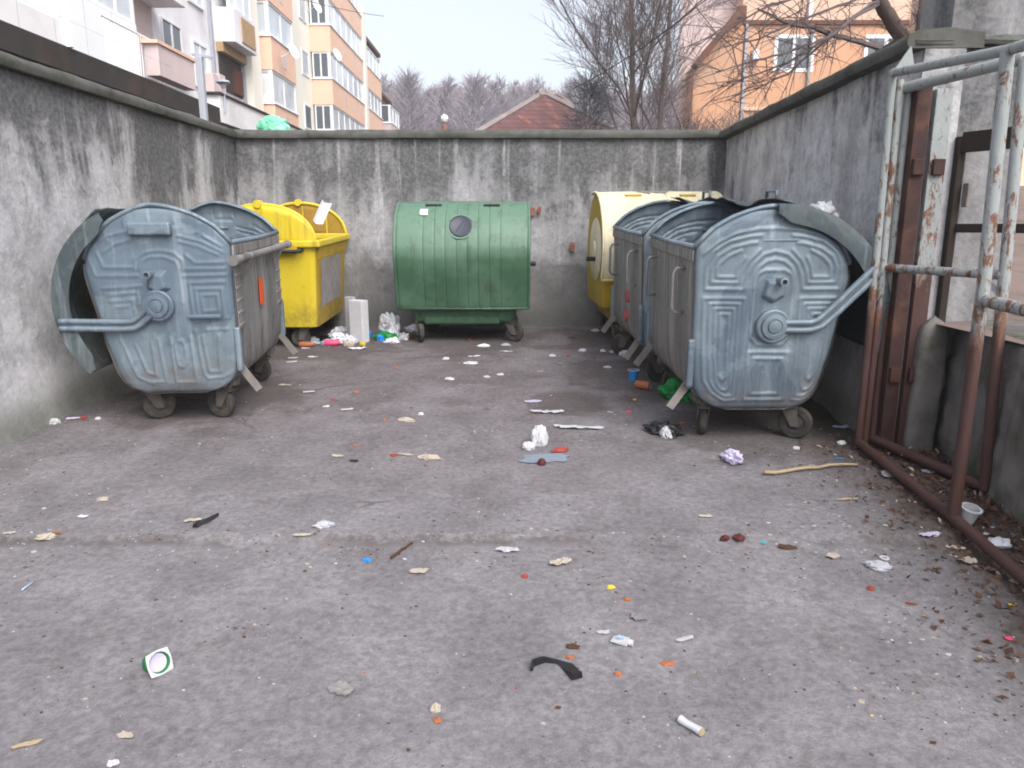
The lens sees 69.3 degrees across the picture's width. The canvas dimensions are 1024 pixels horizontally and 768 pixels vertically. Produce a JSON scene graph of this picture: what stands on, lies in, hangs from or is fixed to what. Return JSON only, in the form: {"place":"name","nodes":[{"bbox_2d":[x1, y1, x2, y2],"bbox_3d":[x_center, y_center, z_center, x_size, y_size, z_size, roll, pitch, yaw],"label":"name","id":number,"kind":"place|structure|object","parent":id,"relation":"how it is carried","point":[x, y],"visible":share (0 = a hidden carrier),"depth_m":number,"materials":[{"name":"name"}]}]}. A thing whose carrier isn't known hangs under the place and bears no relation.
{"place":"outdoors","nodes":[
{"label":"outdoors","id":0,"kind":"place"},
{"bbox_2d":[192,513,218,526],"bbox_3d":[-1.329,0.585,3.195,0.055,0.014,0.148,6,13,24],"label":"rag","id":1,"kind":"object","parent":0,"point":[198,523],"visible":1,"depth_m":3.18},
{"bbox_2d":[327,681,355,695],"bbox_3d":[-0.491,0.874,2.136,0.089,0.012,0.063,5,13,22],"label":"tissue","id":2,"kind":"object","parent":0,"point":[341,687],"visible":1,"depth_m":2.13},
{"bbox_2d":[0,326,1023,767],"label":"yard pavement","id":3,"kind":"structure","parent":0,"point":[226,706],"depth_m":2.71,"materials":[{"name":"concrete"}]},
{"bbox_2d":[11,739,42,748],"bbox_3d":[-1.258,0.932,1.919,0.073,0.004,0.019,-6,13,-25],"label":"wood chip","id":4,"kind":"object","parent":3,"relation":"on","point":[32,742],"visible":1,"depth_m":1.92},
{"bbox_2d":[35,532,56,539],"bbox_3d":[-1.918,0.625,3.052,0.090,0.023,0.048,-5,13,-22],"label":"tissue","id":5,"kind":"object","parent":3,"relation":"on","point":[48,536],"visible":1,"depth_m":3.04,"materials":[{"name":"beige paper"}]},
{"bbox_2d":[107,759,119,766],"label":"paper scrap","id":6,"kind":"object","parent":3,"relation":"on","point":[110,763],"visible":1,"depth_m":1.86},
{"bbox_2d":[0,51,239,447],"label":"yard wall","id":7,"kind":"structure","parent":3,"relation":"on","point":[75,151],"depth_m":4.69,"materials":[{"name":"paint"}]},
{"bbox_2d":[4,1,169,95],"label":"fence","id":8,"kind":"object","parent":7,"relation":"on","point":[87,43],"visible":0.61,"depth_m":5.29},
{"bbox_2d":[191,53,212,120],"bbox_3d":[-2.875,-2.730,6.932,0.193,0.692,0.060,0,12,0],"label":"fence pole","id":9,"kind":"object","parent":7,"relation":"on","point":[201,84],"visible":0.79,"depth_m":6.89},
{"bbox_2d":[116,731,133,737],"bbox_3d":[-1.019,0.924,1.952,0.049,0.005,0.027,2,12,11],"label":"paper scrap","id":10,"kind":"object","parent":3,"relation":"on","point":[123,734],"visible":1,"depth_m":1.95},
{"bbox_2d":[142,647,172,677],"bbox_3d":[-1.070,0.834,2.225,0.077,0.082,0.073,9,15,38],"label":"yoghurt pot","id":11,"kind":"object","parent":3,"relation":"on","point":[157,663],"visible":1,"depth_m":2.22,"materials":[{"name":"white plastic"}]},
{"bbox_2d":[51,201,297,417],"bbox_3d":[-2.148,-0.536,4.946,1.130,1.326,1.450,-1,14,-4],"label":"waste container","id":12,"kind":"object","parent":3,"relation":"on","point":[158,305],"visible":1,"depth_m":4.38,"materials":[{"name":"grey metal"}]},
{"bbox_2d":[240,199,349,345],"bbox_3d":[-2.180,-1.097,7.148,0.990,1.323,1.370,0,14,0],"label":"waste container","id":13,"kind":"object","parent":3,"relation":"on","point":[311,263],"visible":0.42,"depth_m":6.69,"materials":[{"name":"yellow plastic"}]},
{"bbox_2d":[313,200,331,223],"bbox_3d":[-1.739,-1.570,6.791,0.095,0.220,0.072,23,-12,-15],"label":"paper sack","id":14,"kind":"object","parent":13,"relation":"in","point":[321,213],"visible":1,"depth_m":6.80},
{"bbox_2d":[299,341,314,346],"bbox_3d":[-1.892,-0.365,6.845,0.140,0.056,0.055,-1,12,-3],"label":"bottle","id":15,"kind":"object","parent":3,"relation":"on","point":[306,344],"visible":1,"depth_m":6.82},
{"bbox_2d":[315,332,330,340],"bbox_3d":[-1.817,-0.469,7.208,0.264,0.071,0.185,0,12,0],"label":"rubbish wad","id":16,"kind":"object","parent":3,"relation":"on","point":[322,336],"visible":0.65,"depth_m":7.16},
{"bbox_2d":[312,520,334,528],"bbox_3d":[-0.799,0.593,3.141,0.097,0.023,0.049,-4,13,-16],"label":"tissue","id":17,"kind":"object","parent":3,"relation":"on","point":[323,524],"visible":1,"depth_m":3.13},
{"bbox_2d":[324,339,341,345],"bbox_3d":[-1.668,-0.386,6.907,0.160,0.060,0.059,-2,12,-8],"label":"bottle","id":18,"kind":"object","parent":3,"relation":"on","point":[333,342],"visible":1,"depth_m":6.88,"materials":[{"name":"pink plastic"}]},
{"bbox_2d":[331,331,343,341],"bbox_3d":[-1.653,-0.447,7.043,0.185,0.109,0.131,11,16,41],"label":"rubbish wad","id":19,"kind":"object","parent":3,"relation":"on","point":[335,335],"visible":0.54,"depth_m":7.00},
{"bbox_2d":[328,326,347,336],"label":"plastic bag","id":20,"kind":"object","parent":3,"relation":"on","point":[342,329],"visible":0.38,"depth_m":7.17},
{"bbox_2d":[339,334,352,343],"bbox_3d":[-1.580,-0.432,7.029,0.178,0.084,0.144,-8,14,-32],"label":"rubbish wad","id":21,"kind":"object","parent":3,"relation":"on","point":[346,337],"visible":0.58,"depth_m":6.99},
{"bbox_2d":[345,296,368,342],"bbox_3d":[-1.500,-0.616,7.079,0.270,0.420,0.120,6,14,27],"label":"foam box","id":22,"kind":"object","parent":3,"relation":"on","point":[357,319],"visible":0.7,"depth_m":7.01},
{"bbox_2d":[372,331,398,340],"bbox_3d":[-1.218,-0.471,7.179,0.287,0.088,0.168,4,13,17],"label":"plastic bag","id":23,"kind":"object","parent":3,"relation":"on","point":[386,334],"visible":0.67,"depth_m":7.13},
{"bbox_2d":[378,312,399,335],"bbox_3d":[-1.217,-0.586,7.300,0.229,0.255,0.325,-7,14,-29],"label":"plastic bag","id":24,"kind":"object","parent":3,"relation":"on","point":[393,326],"visible":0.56,"depth_m":7.23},
{"bbox_2d":[383,337,399,342],"bbox_3d":[-1.147,-0.421,7.046,0.162,0.056,0.108,-1,12,-3],"label":"rubbish wad","id":25,"kind":"object","parent":3,"relation":"on","point":[393,340],"visible":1,"depth_m":7.03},
{"bbox_2d":[390,542,412,558],"bbox_3d":[-0.441,0.663,2.960,0.015,0.017,0.144,6,13,26],"label":"twig","id":26,"kind":"object","parent":3,"relation":"on","point":[398,552],"visible":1,"depth_m":2.94,"materials":[{"name":"wood"}]},
{"bbox_2d":[398,332,408,339],"bbox_3d":[-1.056,-0.472,7.225,0.116,0.072,0.156,-1,12,-5],"label":"rubbish wad","id":27,"kind":"object","parent":3,"relation":"on","point":[403,336],"visible":0.98,"depth_m":7.18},
{"bbox_2d":[397,417,414,421],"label":"tissue","id":28,"kind":"object","parent":3,"relation":"on","point":[405,419],"visible":1,"depth_m":4.59,"materials":[{"name":"beige paper"}]},
{"bbox_2d":[404,324,416,331],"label":"plastic bag","id":29,"kind":"object","parent":3,"relation":"on","point":[411,328],"visible":0.67,"depth_m":7.63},
{"bbox_2d":[410,568,428,572],"bbox_3d":[-0.351,0.702,2.800,0.074,0.012,0.044,0,12,-2],"label":"paper scrap","id":30,"kind":"object","parent":3,"relation":"on","point":[417,570],"visible":1,"depth_m":2.80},
{"bbox_2d":[418,454,441,460],"bbox_3d":[-0.434,0.387,3.945,0.146,0.028,0.054,4,13,17],"label":"tissue","id":31,"kind":"object","parent":3,"relation":"on","point":[431,457],"visible":1,"depth_m":3.93,"materials":[{"name":"beige paper"}]},
{"bbox_2d":[430,702,440,713],"bbox_3d":[-0.212,0.893,2.050,0.035,0.019,0.036,2,12,11],"label":"eggshell","id":32,"kind":"object","parent":3,"relation":"on","point":[435,707],"visible":1,"depth_m":2.04,"materials":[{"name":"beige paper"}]},
{"bbox_2d":[392,201,535,341],"bbox_3d":[-0.455,-1.109,7.216,1.370,1.311,1.012,0,14,0],"label":"waste container","id":33,"kind":"object","parent":3,"relation":"on","point":[462,262],"visible":1,"depth_m":6.76,"materials":[{"name":"green metal"}]},
{"bbox_2d":[233,129,728,326],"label":"yard wall","id":34,"kind":"structure","parent":3,"relation":"on","point":[364,182],"depth_m":7.67,"materials":[{"name":"paint"}]},
{"bbox_2d":[256,115,289,129],"bbox_3d":[-2.462,-2.692,7.639,0.326,0.161,0.191,-1,12,-3],"label":"plastic bag","id":35,"kind":"object","parent":34,"relation":"on","point":[270,122],"visible":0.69,"depth_m":7.57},
{"bbox_2d":[493,546,518,551],"bbox_3d":[-0.021,0.660,2.964,0.110,0.009,0.050,1,12,5],"label":"wrapper","id":36,"kind":"object","parent":3,"relation":"on","point":[505,549],"visible":1,"depth_m":2.96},
{"bbox_2d":[0,330,1023,767],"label":"ground crumbs","id":37,"kind":"object","parent":3,"relation":"on","point":[598,578],"visible":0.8,"depth_m":2.89,"materials":[{"name":"beige paper"}]},
{"bbox_2d":[522,441,535,450],"bbox_3d":[0.093,0.339,4.118,0.076,0.040,0.092,2,12,11],"label":"paper wad","id":38,"kind":"object","parent":3,"relation":"on","point":[529,445],"visible":1,"depth_m":4.09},
{"bbox_2d":[531,424,548,446],"bbox_3d":[0.156,0.285,4.185,0.099,0.116,0.104,2,12,7],"label":"plastic bag","id":39,"kind":"object","parent":3,"relation":"on","point":[539,435],"visible":0.91,"depth_m":4.15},
{"bbox_2d":[519,453,568,462],"bbox_3d":[0.172,0.396,3.955,0.286,0.003,0.158,-1,12,-6],"label":"plastic film","id":40,"kind":"object","parent":3,"relation":"on","point":[548,458],"visible":0.95,"depth_m":3.96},
{"bbox_2d":[530,409,563,412],"bbox_3d":[0.226,0.173,4.785,0.218,0.017,0.079,-1,12,-3],"label":"plastic film","id":41,"kind":"object","parent":3,"relation":"on","point":[548,411],"visible":1,"depth_m":4.77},
{"bbox_2d":[530,656,582,679],"bbox_3d":[0.140,0.846,2.227,0.162,0.023,0.086,5,13,21],"label":"black strap","id":42,"kind":"object","parent":3,"relation":"on","point":[572,671],"visible":1,"depth_m":2.24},
{"bbox_2d":[551,447,568,452],"bbox_3d":[0.265,0.359,4.066,0.103,0.030,0.046,-4,13,-20],"label":"peel","id":43,"kind":"object","parent":3,"relation":"on","point":[559,450],"visible":1,"depth_m":4.05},
{"bbox_2d":[549,557,571,564],"bbox_3d":[0.187,0.684,2.863,0.100,0.012,0.055,-6,14,-28],"label":"tissue","id":44,"kind":"object","parent":3,"relation":"on","point":[565,560],"visible":1,"depth_m":2.87,"materials":[{"name":"beige paper"}]},
{"bbox_2d":[566,643,579,648],"bbox_3d":[0.192,0.824,2.336,0.045,0.014,0.024,3,12,12],"label":"leaf","id":45,"kind":"object","parent":3,"relation":"on","point":[572,646],"visible":1,"depth_m":2.33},
{"bbox_2d":[554,424,603,428],"bbox_3d":[0.403,0.255,4.463,0.308,0.020,0.067,2,12,8],"label":"plastic film","id":46,"kind":"object","parent":3,"relation":"on","point":[578,426],"visible":1,"depth_m":4.46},
{"bbox_2d":[610,635,633,645],"bbox_3d":[0.351,0.813,2.350,0.069,0.022,0.038,6,14,27],"label":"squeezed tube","id":47,"kind":"object","parent":3,"relation":"on","point":[622,640],"visible":1,"depth_m":2.34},
{"bbox_2d":[628,368,639,380],"bbox_3d":[0.918,-0.069,5.597,0.090,0.083,0.090,0,12,0],"label":"cup","id":48,"kind":"object","parent":3,"relation":"on","point":[633,374],"visible":0.98,"depth_m":5.57,"materials":[{"name":"blue plastic"}]},
{"bbox_2d":[631,612,646,620],"bbox_3d":[0.428,0.781,2.493,0.055,0.010,0.060,4,13,17],"label":"card","id":49,"kind":"object","parent":3,"relation":"on","point":[638,616],"visible":1,"depth_m":2.49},
{"bbox_2d":[634,380,651,389],"bbox_3d":[0.944,0.008,5.346,0.111,0.064,0.063,8,15,34],"label":"drink can","id":50,"kind":"object","parent":3,"relation":"on","point":[644,385],"visible":1,"depth_m":5.32,"materials":[{"name":"metal"}]},
{"bbox_2d":[586,191,722,337],"bbox_3d":[1.362,-1.151,7.195,1.300,1.404,1.012,-1,14,-4],"label":"waste container","id":51,"kind":"object","parent":3,"relation":"on","point":[608,210],"visible":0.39,"depth_m":6.87,"materials":[{"name":"yellow plastic"}]},
{"bbox_2d":[601,191,718,381],"bbox_3d":[1.387,-0.812,5.880,1.180,1.399,1.408,-1,14,-2],"label":"waste container","id":52,"kind":"object","parent":3,"relation":"on","point":[634,228],"visible":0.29,"depth_m":5.78,"materials":[{"name":"grey metal"}]},
{"bbox_2d":[642,421,686,438],"bbox_3d":[0.894,0.258,4.362,0.273,0.071,0.175,7,14,29],"label":"plastic bag","id":53,"kind":"object","parent":3,"relation":"on","point":[654,427],"visible":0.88,"depth_m":4.32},
{"bbox_2d":[659,426,672,438],"bbox_3d":[0.894,0.275,4.303,0.073,0.061,0.142,-2,12,-8],"label":"paper wad","id":54,"kind":"object","parent":53,"relation":"on","point":[665,432],"visible":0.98,"depth_m":4.27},
{"bbox_2d":[660,660,675,666],"bbox_3d":[0.472,0.847,2.248,0.048,0.011,0.026,2,12,8],"label":"orange peel","id":55,"kind":"object","parent":3,"relation":"on","point":[665,663],"visible":1,"depth_m":2.24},
{"bbox_2d":[658,377,693,402],"bbox_3d":[1.149,0.028,5.101,0.291,0.150,0.245,5,13,24],"label":"plastic bag","id":56,"kind":"object","parent":3,"relation":"on","point":[669,388],"visible":0.62,"depth_m":5.04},
{"bbox_2d":[676,635,693,640],"bbox_3d":[0.554,0.814,2.373,0.072,0.005,0.020,-6,13,-26],"label":"plastic film","id":57,"kind":"object","parent":3,"relation":"on","point":[684,638],"visible":1,"depth_m":2.37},
{"bbox_2d":[677,715,704,735],"bbox_3d":[0.475,0.906,1.965,0.023,0.025,0.073,-11,16,-41],"label":"cigarette butt","id":58,"kind":"object","parent":3,"relation":"on","point":[690,725],"visible":1,"depth_m":1.96,"materials":[{"name":"white paper"}]},
{"bbox_2d":[719,448,743,464],"bbox_3d":[1.165,0.375,3.912,0.128,0.063,0.181,-5,13,-22],"label":"tissue","id":59,"kind":"object","parent":3,"relation":"on","point":[732,456],"visible":1,"depth_m":3.87,"materials":[{"name":"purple paper"}]},
{"bbox_2d":[732,533,745,540],"bbox_3d":[0.934,0.627,3.047,0.051,0.025,0.052,-11,16,-41],"label":"fruit","id":60,"kind":"object","parent":3,"relation":"on","point":[738,537],"visible":1,"depth_m":3.03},
{"bbox_2d":[633,189,890,437],"bbox_3d":[1.456,-0.488,4.610,1.180,1.399,1.408,0,14,-1],"label":"waste container","id":61,"kind":"object","parent":3,"relation":"on","point":[759,304],"visible":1,"depth_m":4.03,"materials":[{"name":"metal"}]},
{"bbox_2d":[809,201,838,217],"bbox_3d":[1.748,-0.986,4.158,0.168,0.117,0.170,17,4,-25],"label":"plastic bag","id":62,"kind":"object","parent":61,"relation":"on","point":[828,207],"visible":0.42,"depth_m":4.12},
{"bbox_2d":[778,544,797,548],"bbox_3d":[1.112,0.656,2.989,0.080,0.008,0.042,2,12,9],"label":"leaf","id":63,"kind":"object","parent":3,"relation":"on","point":[785,546],"visible":1,"depth_m":2.99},
{"bbox_2d":[763,463,857,474],"bbox_3d":[1.523,0.426,3.775,0.553,0.026,0.037,-3,13,-16],"label":"branch","id":64,"kind":"object","parent":3,"relation":"on","point":[776,472],"visible":1,"depth_m":3.76,"materials":[{"name":"brown wood"}]},
{"bbox_2d":[719,27,985,441],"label":"yard wall","id":65,"kind":"structure","parent":3,"relation":"on","point":[823,142],"depth_m":4.71,"materials":[{"name":"paint"}]},
{"bbox_2d":[861,560,892,571],"bbox_3d":[1.392,0.685,2.822,0.111,0.034,0.063,5,13,21],"label":"tissue","id":66,"kind":"object","parent":3,"relation":"on","point":[879,565],"visible":1,"depth_m":2.80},
{"bbox_2d":[753,436,1023,747],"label":"leaf litter","id":67,"kind":"object","parent":3,"relation":"on","point":[984,522],"visible":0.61,"depth_m":3.17,"materials":[{"name":"brown plant"}]},
{"bbox_2d":[876,87,932,449],"bbox_3d":[2.065,-0.540,3.914,0.075,1.944,0.080,0,12,0],"label":"gate post","id":68,"kind":"object","parent":3,"relation":"on","point":[915,159],"visible":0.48,"depth_m":3.88,"materials":[{"name":"metal"}]},
{"bbox_2d":[853,39,1023,586],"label":"gate leaf","id":69,"kind":"object","parent":68,"relation":"attached to","point":[984,300],"visible":0.94,"depth_m":3.07,"materials":[{"name":"paint"}]},
{"bbox_2d":[868,52,1023,491],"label":"gate leaf","id":70,"kind":"object","parent":68,"relation":"attached to","point":[1001,275],"visible":0.86,"depth_m":3.42,"materials":[{"name":"paint"}]},
{"bbox_2d":[894,89,953,444],"bbox_3d":[2.175,-0.539,3.929,0.085,1.933,0.080,0,12,0],"label":"gate post","id":71,"kind":"object","parent":3,"relation":"on","point":[936,150],"visible":0.67,"depth_m":3.86,"materials":[{"name":"metal"}]},
{"bbox_2d":[902,315,948,451],"bbox_3d":[2.243,0.007,4.021,0.173,0.760,0.113,0,12,0],"label":"concrete stub","id":72,"kind":"object","parent":3,"relation":"on","point":[929,360],"visible":0.91,"depth_m":3.98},
{"bbox_2d":[919,531,941,536],"bbox_3d":[1.730,0.619,3.062,0.100,0.007,0.037,-2,12,-11],"label":"wrapper","id":73,"kind":"object","parent":3,"relation":"on","point":[936,533],"visible":1,"depth_m":3.06,"materials":[{"name":"plastic"}]},
{"bbox_2d":[883,0,1023,407],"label":"wall pillar","id":74,"kind":"structure","parent":3,"relation":"on","point":[999,22],"depth_m":3.94,"materials":[{"name":"paint"}]},
{"bbox_2d":[958,556,977,563],"bbox_3d":[1.766,0.682,2.872,0.074,0.012,0.053,-4,13,-16],"label":"tissue","id":75,"kind":"object","parent":3,"relation":"on","point":[968,559],"visible":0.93,"depth_m":2.87,"materials":[{"name":"beige paper"}]},
{"bbox_2d":[961,502,982,525],"bbox_3d":[1.935,0.561,3.131,0.086,0.102,0.088,-5,13,-22],"label":"cup","id":76,"kind":"object","parent":3,"relation":"on","point":[971,513],"visible":0.61,"depth_m":3.12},
{"bbox_2d":[933,320,1023,527],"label":"retaining wall","id":77,"kind":"structure","parent":3,"relation":"on","point":[1006,489],"depth_m":3.42,"materials":[{"name":"concrete"}]},
{"bbox_2d":[988,537,1012,548],"bbox_3d":[1.969,0.640,2.999,0.119,0.037,0.080,-3,12,-12],"label":"plastic bag","id":78,"kind":"object","parent":3,"relation":"on","point":[1001,543],"visible":0.66,"depth_m":2.98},
{"bbox_2d":[360,0,680,120],"label":"sky","id":79,"kind":"structure","parent":0,"point":[437,38],"materials":[{"name":"white"}]},
{"bbox_2d":[574,0,705,87],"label":"overhead cable","id":80,"kind":"object","parent":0,"point":[642,47],"visible":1,"depth_m":17.44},
{"bbox_2d":[938,186,1023,343],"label":"terrace","id":81,"kind":"structure","parent":0,"point":[1016,293],"depth_m":5.46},
{"bbox_2d":[909,0,1023,185],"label":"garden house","id":82,"kind":"structure","parent":81,"relation":"on","point":[912,28],"depth_m":16.43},
{"bbox_2d":[934,127,1023,322],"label":"railing","id":83,"kind":"object","parent":81,"relation":"on","point":[973,141],"visible":0.82,"depth_m":3.80,"materials":[{"name":"metal"}]},
{"label":"terrain","id":84,"kind":"structure","parent":0,"visible":0},
{"bbox_2d":[0,0,302,166],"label":"annex","id":85,"kind":"object","parent":84,"relation":"on","point":[226,110],"visible":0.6,"depth_m":12.01,"materials":[{"name":"paint"}]},
{"bbox_2d":[16,0,399,129],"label":"apartment block","id":86,"kind":"structure","parent":84,"relation":"on","point":[305,65],"depth_m":29.66,"materials":[{"name":"white"}]},
{"bbox_2d":[158,15,183,52],"bbox_3d":[-10.470,-10.465,22.813,0.100,1.300,1.400,0,12,0],"label":"window","id":87,"kind":"structure","parent":86,"relation":"in","point":[170,32],"depth_m":22.70,"materials":[{"name":"white glass"}]},
{"bbox_2d":[187,0,204,10],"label":"window","id":88,"kind":"structure","parent":86,"relation":"in","point":[199,4],"depth_m":24.72,"materials":[{"name":"white glass"}]},
{"bbox_2d":[190,39,209,86],"bbox_3d":[-10.470,-10.685,24.914,0.100,1.450,1.200,0,12,0],"label":"window","id":89,"kind":"structure","parent":86,"relation":"in","point":[196,47],"depth_m":24.76,"materials":[{"name":"white glass"}]},
{"bbox_2d":[298,0,306,23],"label":"window","id":90,"kind":"structure","parent":86,"relation":"in","point":[301,3],"depth_m":36.97,"materials":[{"name":"white glass"}]},
{"bbox_2d":[301,48,309,78],"bbox_3d":[-10.465,-16.218,37.483,0.070,1.200,1.300,0,12,0],"label":"window","id":91,"kind":"structure","parent":86,"relation":"in","point":[304,55],"depth_m":37.51,"materials":[{"name":"white glass"}]},
{"bbox_2d":[304,103,312,129],"bbox_3d":[-10.465,-13.675,38.028,0.070,1.200,1.300,0,12,0],"label":"window","id":92,"kind":"structure","parent":86,"relation":"in","point":[307,109],"depth_m":38.07,"materials":[{"name":"white glass"}]},
{"bbox_2d":[476,90,619,129],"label":"tiled house","id":93,"kind":"structure","parent":84,"relation":"on","point":[539,109],"depth_m":28.33,"materials":[{"name":"red tile"}]},
{"bbox_2d":[441,114,447,128],"bbox_3d":[-2.600,-8.498,28.860,0.340,3.820,0.323,0,12,0],"label":"chimney pipe","id":94,"kind":"object","parent":93,"relation":"attached to","point":[444,118],"visible":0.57,"depth_m":28.44,"materials":[{"name":"brick"}]},
{"bbox_2d":[550,65,623,129],"bbox_3d":[2.142,-6.252,22.146,3.412,6.243,3.563,0,12,0],"label":"evergreen tree","id":95,"kind":"object","parent":84,"relation":"on","point":[593,89],"visible":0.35,"depth_m":21.61,"materials":[{"name":"grey plant"}]},
{"bbox_2d":[598,109,673,129],"bbox_3d":[3.247,-4.911,19.780,3.572,4.619,3.887,0,12,0],"label":"bare shrub","id":96,"kind":"object","parent":84,"relation":"on","point":[640,124],"visible":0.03,"depth_m":19.20,"materials":[{"name":"brown plant"}]},
{"bbox_2d":[567,0,720,129],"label":"bare tree","id":97,"kind":"object","parent":84,"relation":"on","point":[669,19],"visible":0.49,"depth_m":23.48,"materials":[{"name":"grey plant"}]},
{"bbox_2d":[533,0,762,129],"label":"bare tree","id":98,"kind":"object","parent":84,"relation":"on","point":[631,21],"visible":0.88,"depth_m":21.86,"materials":[{"name":"grey plant"}]},
{"bbox_2d":[644,104,732,129],"bbox_3d":[4.816,-4.888,19.622,3.787,4.638,3.863,-4,13,-18],"label":"bare shrub","id":99,"kind":"object","parent":84,"relation":"on","point":[695,125],"visible":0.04,"depth_m":18.59,"materials":[{"name":"brown plant"}]},
{"bbox_2d":[646,59,750,170],"bbox_3d":[4.008,-4.228,15.578,2.521,5.049,2.665,4,13,18],"label":"young tree","id":100,"kind":"object","parent":84,"relation":"on","point":[671,97],"visible":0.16,"depth_m":15.30,"materials":[{"name":"brown plant"}]},
{"bbox_2d":[706,90,772,129],"bbox_3d":[5.837,-4.710,18.405,3.871,4.796,3.967,-11,16,-41],"label":"bare shrub","id":101,"kind":"object","parent":84,"relation":"on","point":[742,118],"depth_m":18.12,"materials":[{"name":"brown plant"}]},
{"bbox_2d":[701,87,782,169],"bbox_3d":[4.262,-3.355,13.896,3.152,4.036,3.242,-5,13,-23],"label":"bare shrub","id":102,"kind":"object","parent":84,"relation":"on","point":[729,121],"visible":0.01,"depth_m":13.63,"materials":[{"name":"brown plant"}]},
{"bbox_2d":[655,0,922,123],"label":"overhanging tree","id":103,"kind":"object","parent":84,"relation":"on","point":[895,27],"visible":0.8,"depth_m":5.64,"materials":[{"name":"brown plant"}]},
{"bbox_2d":[675,0,911,129],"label":"salmon house","id":104,"kind":"structure","parent":84,"relation":"on","point":[846,52],"depth_m":28.05,"materials":[{"name":"paint"}]},
{"bbox_2d":[773,34,815,71],"bbox_3d":[10.660,-12.496,27.998,1.520,1.320,0.050,0,12,0],"label":"window","id":105,"kind":"structure","parent":104,"relation":"in","point":[777,61],"depth_m":27.97,"materials":[{"name":"white glass"}]},
{"bbox_2d":[864,34,892,56],"bbox_3d":[14.100,-12.496,27.998,1.600,1.320,0.050,0,12,0],"label":"window","id":106,"kind":"structure","parent":104,"relation":"in","point":[883,37],"depth_m":27.88,"materials":[{"name":"white glass"}]},
{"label":"hill","id":107,"kind":"structure","parent":0,"visible":0},
{"bbox_2d":[391,100,414,129],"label":"hillside tree","id":108,"kind":"object","parent":107,"relation":"on","point":[400,123],"visible":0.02,"depth_m":72.23,"materials":[{"name":"grey plant"}]},
{"bbox_2d":[386,65,447,129],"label":"hillside tree","id":109,"kind":"object","parent":107,"relation":"on","point":[406,83],"visible":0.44,"depth_m":74.97,"materials":[{"name":"grey plant"}]},
{"bbox_2d":[424,110,456,129],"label":"hillside tree","id":110,"kind":"object","parent":107,"relation":"on","point":[438,119],"visible":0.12,"depth_m":79.43,"materials":[{"name":"grey plant"}]},
{"bbox_2d":[436,70,507,129],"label":"hillside tree","id":111,"kind":"object","parent":107,"relation":"on","point":[474,86],"visible":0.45,"depth_m":76.95,"materials":[{"name":"grey plant"}]},
{"bbox_2d":[480,91,513,122],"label":"hillside tree","id":112,"kind":"object","parent":107,"relation":"on","point":[506,104],"visible":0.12,"depth_m":81.02,"materials":[{"name":"grey plant"}]},
{"bbox_2d":[380,69,676,129],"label":"wood","id":113,"kind":"object","parent":107,"relation":"on","point":[519,94],"visible":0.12,"depth_m":94.61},
{"bbox_2d":[581,90,630,129],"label":"hillside tree","id":114,"kind":"object","parent":107,"relation":"on","point":[618,121],"visible":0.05,"depth_m":65.86,"materials":[{"name":"grey plant"}]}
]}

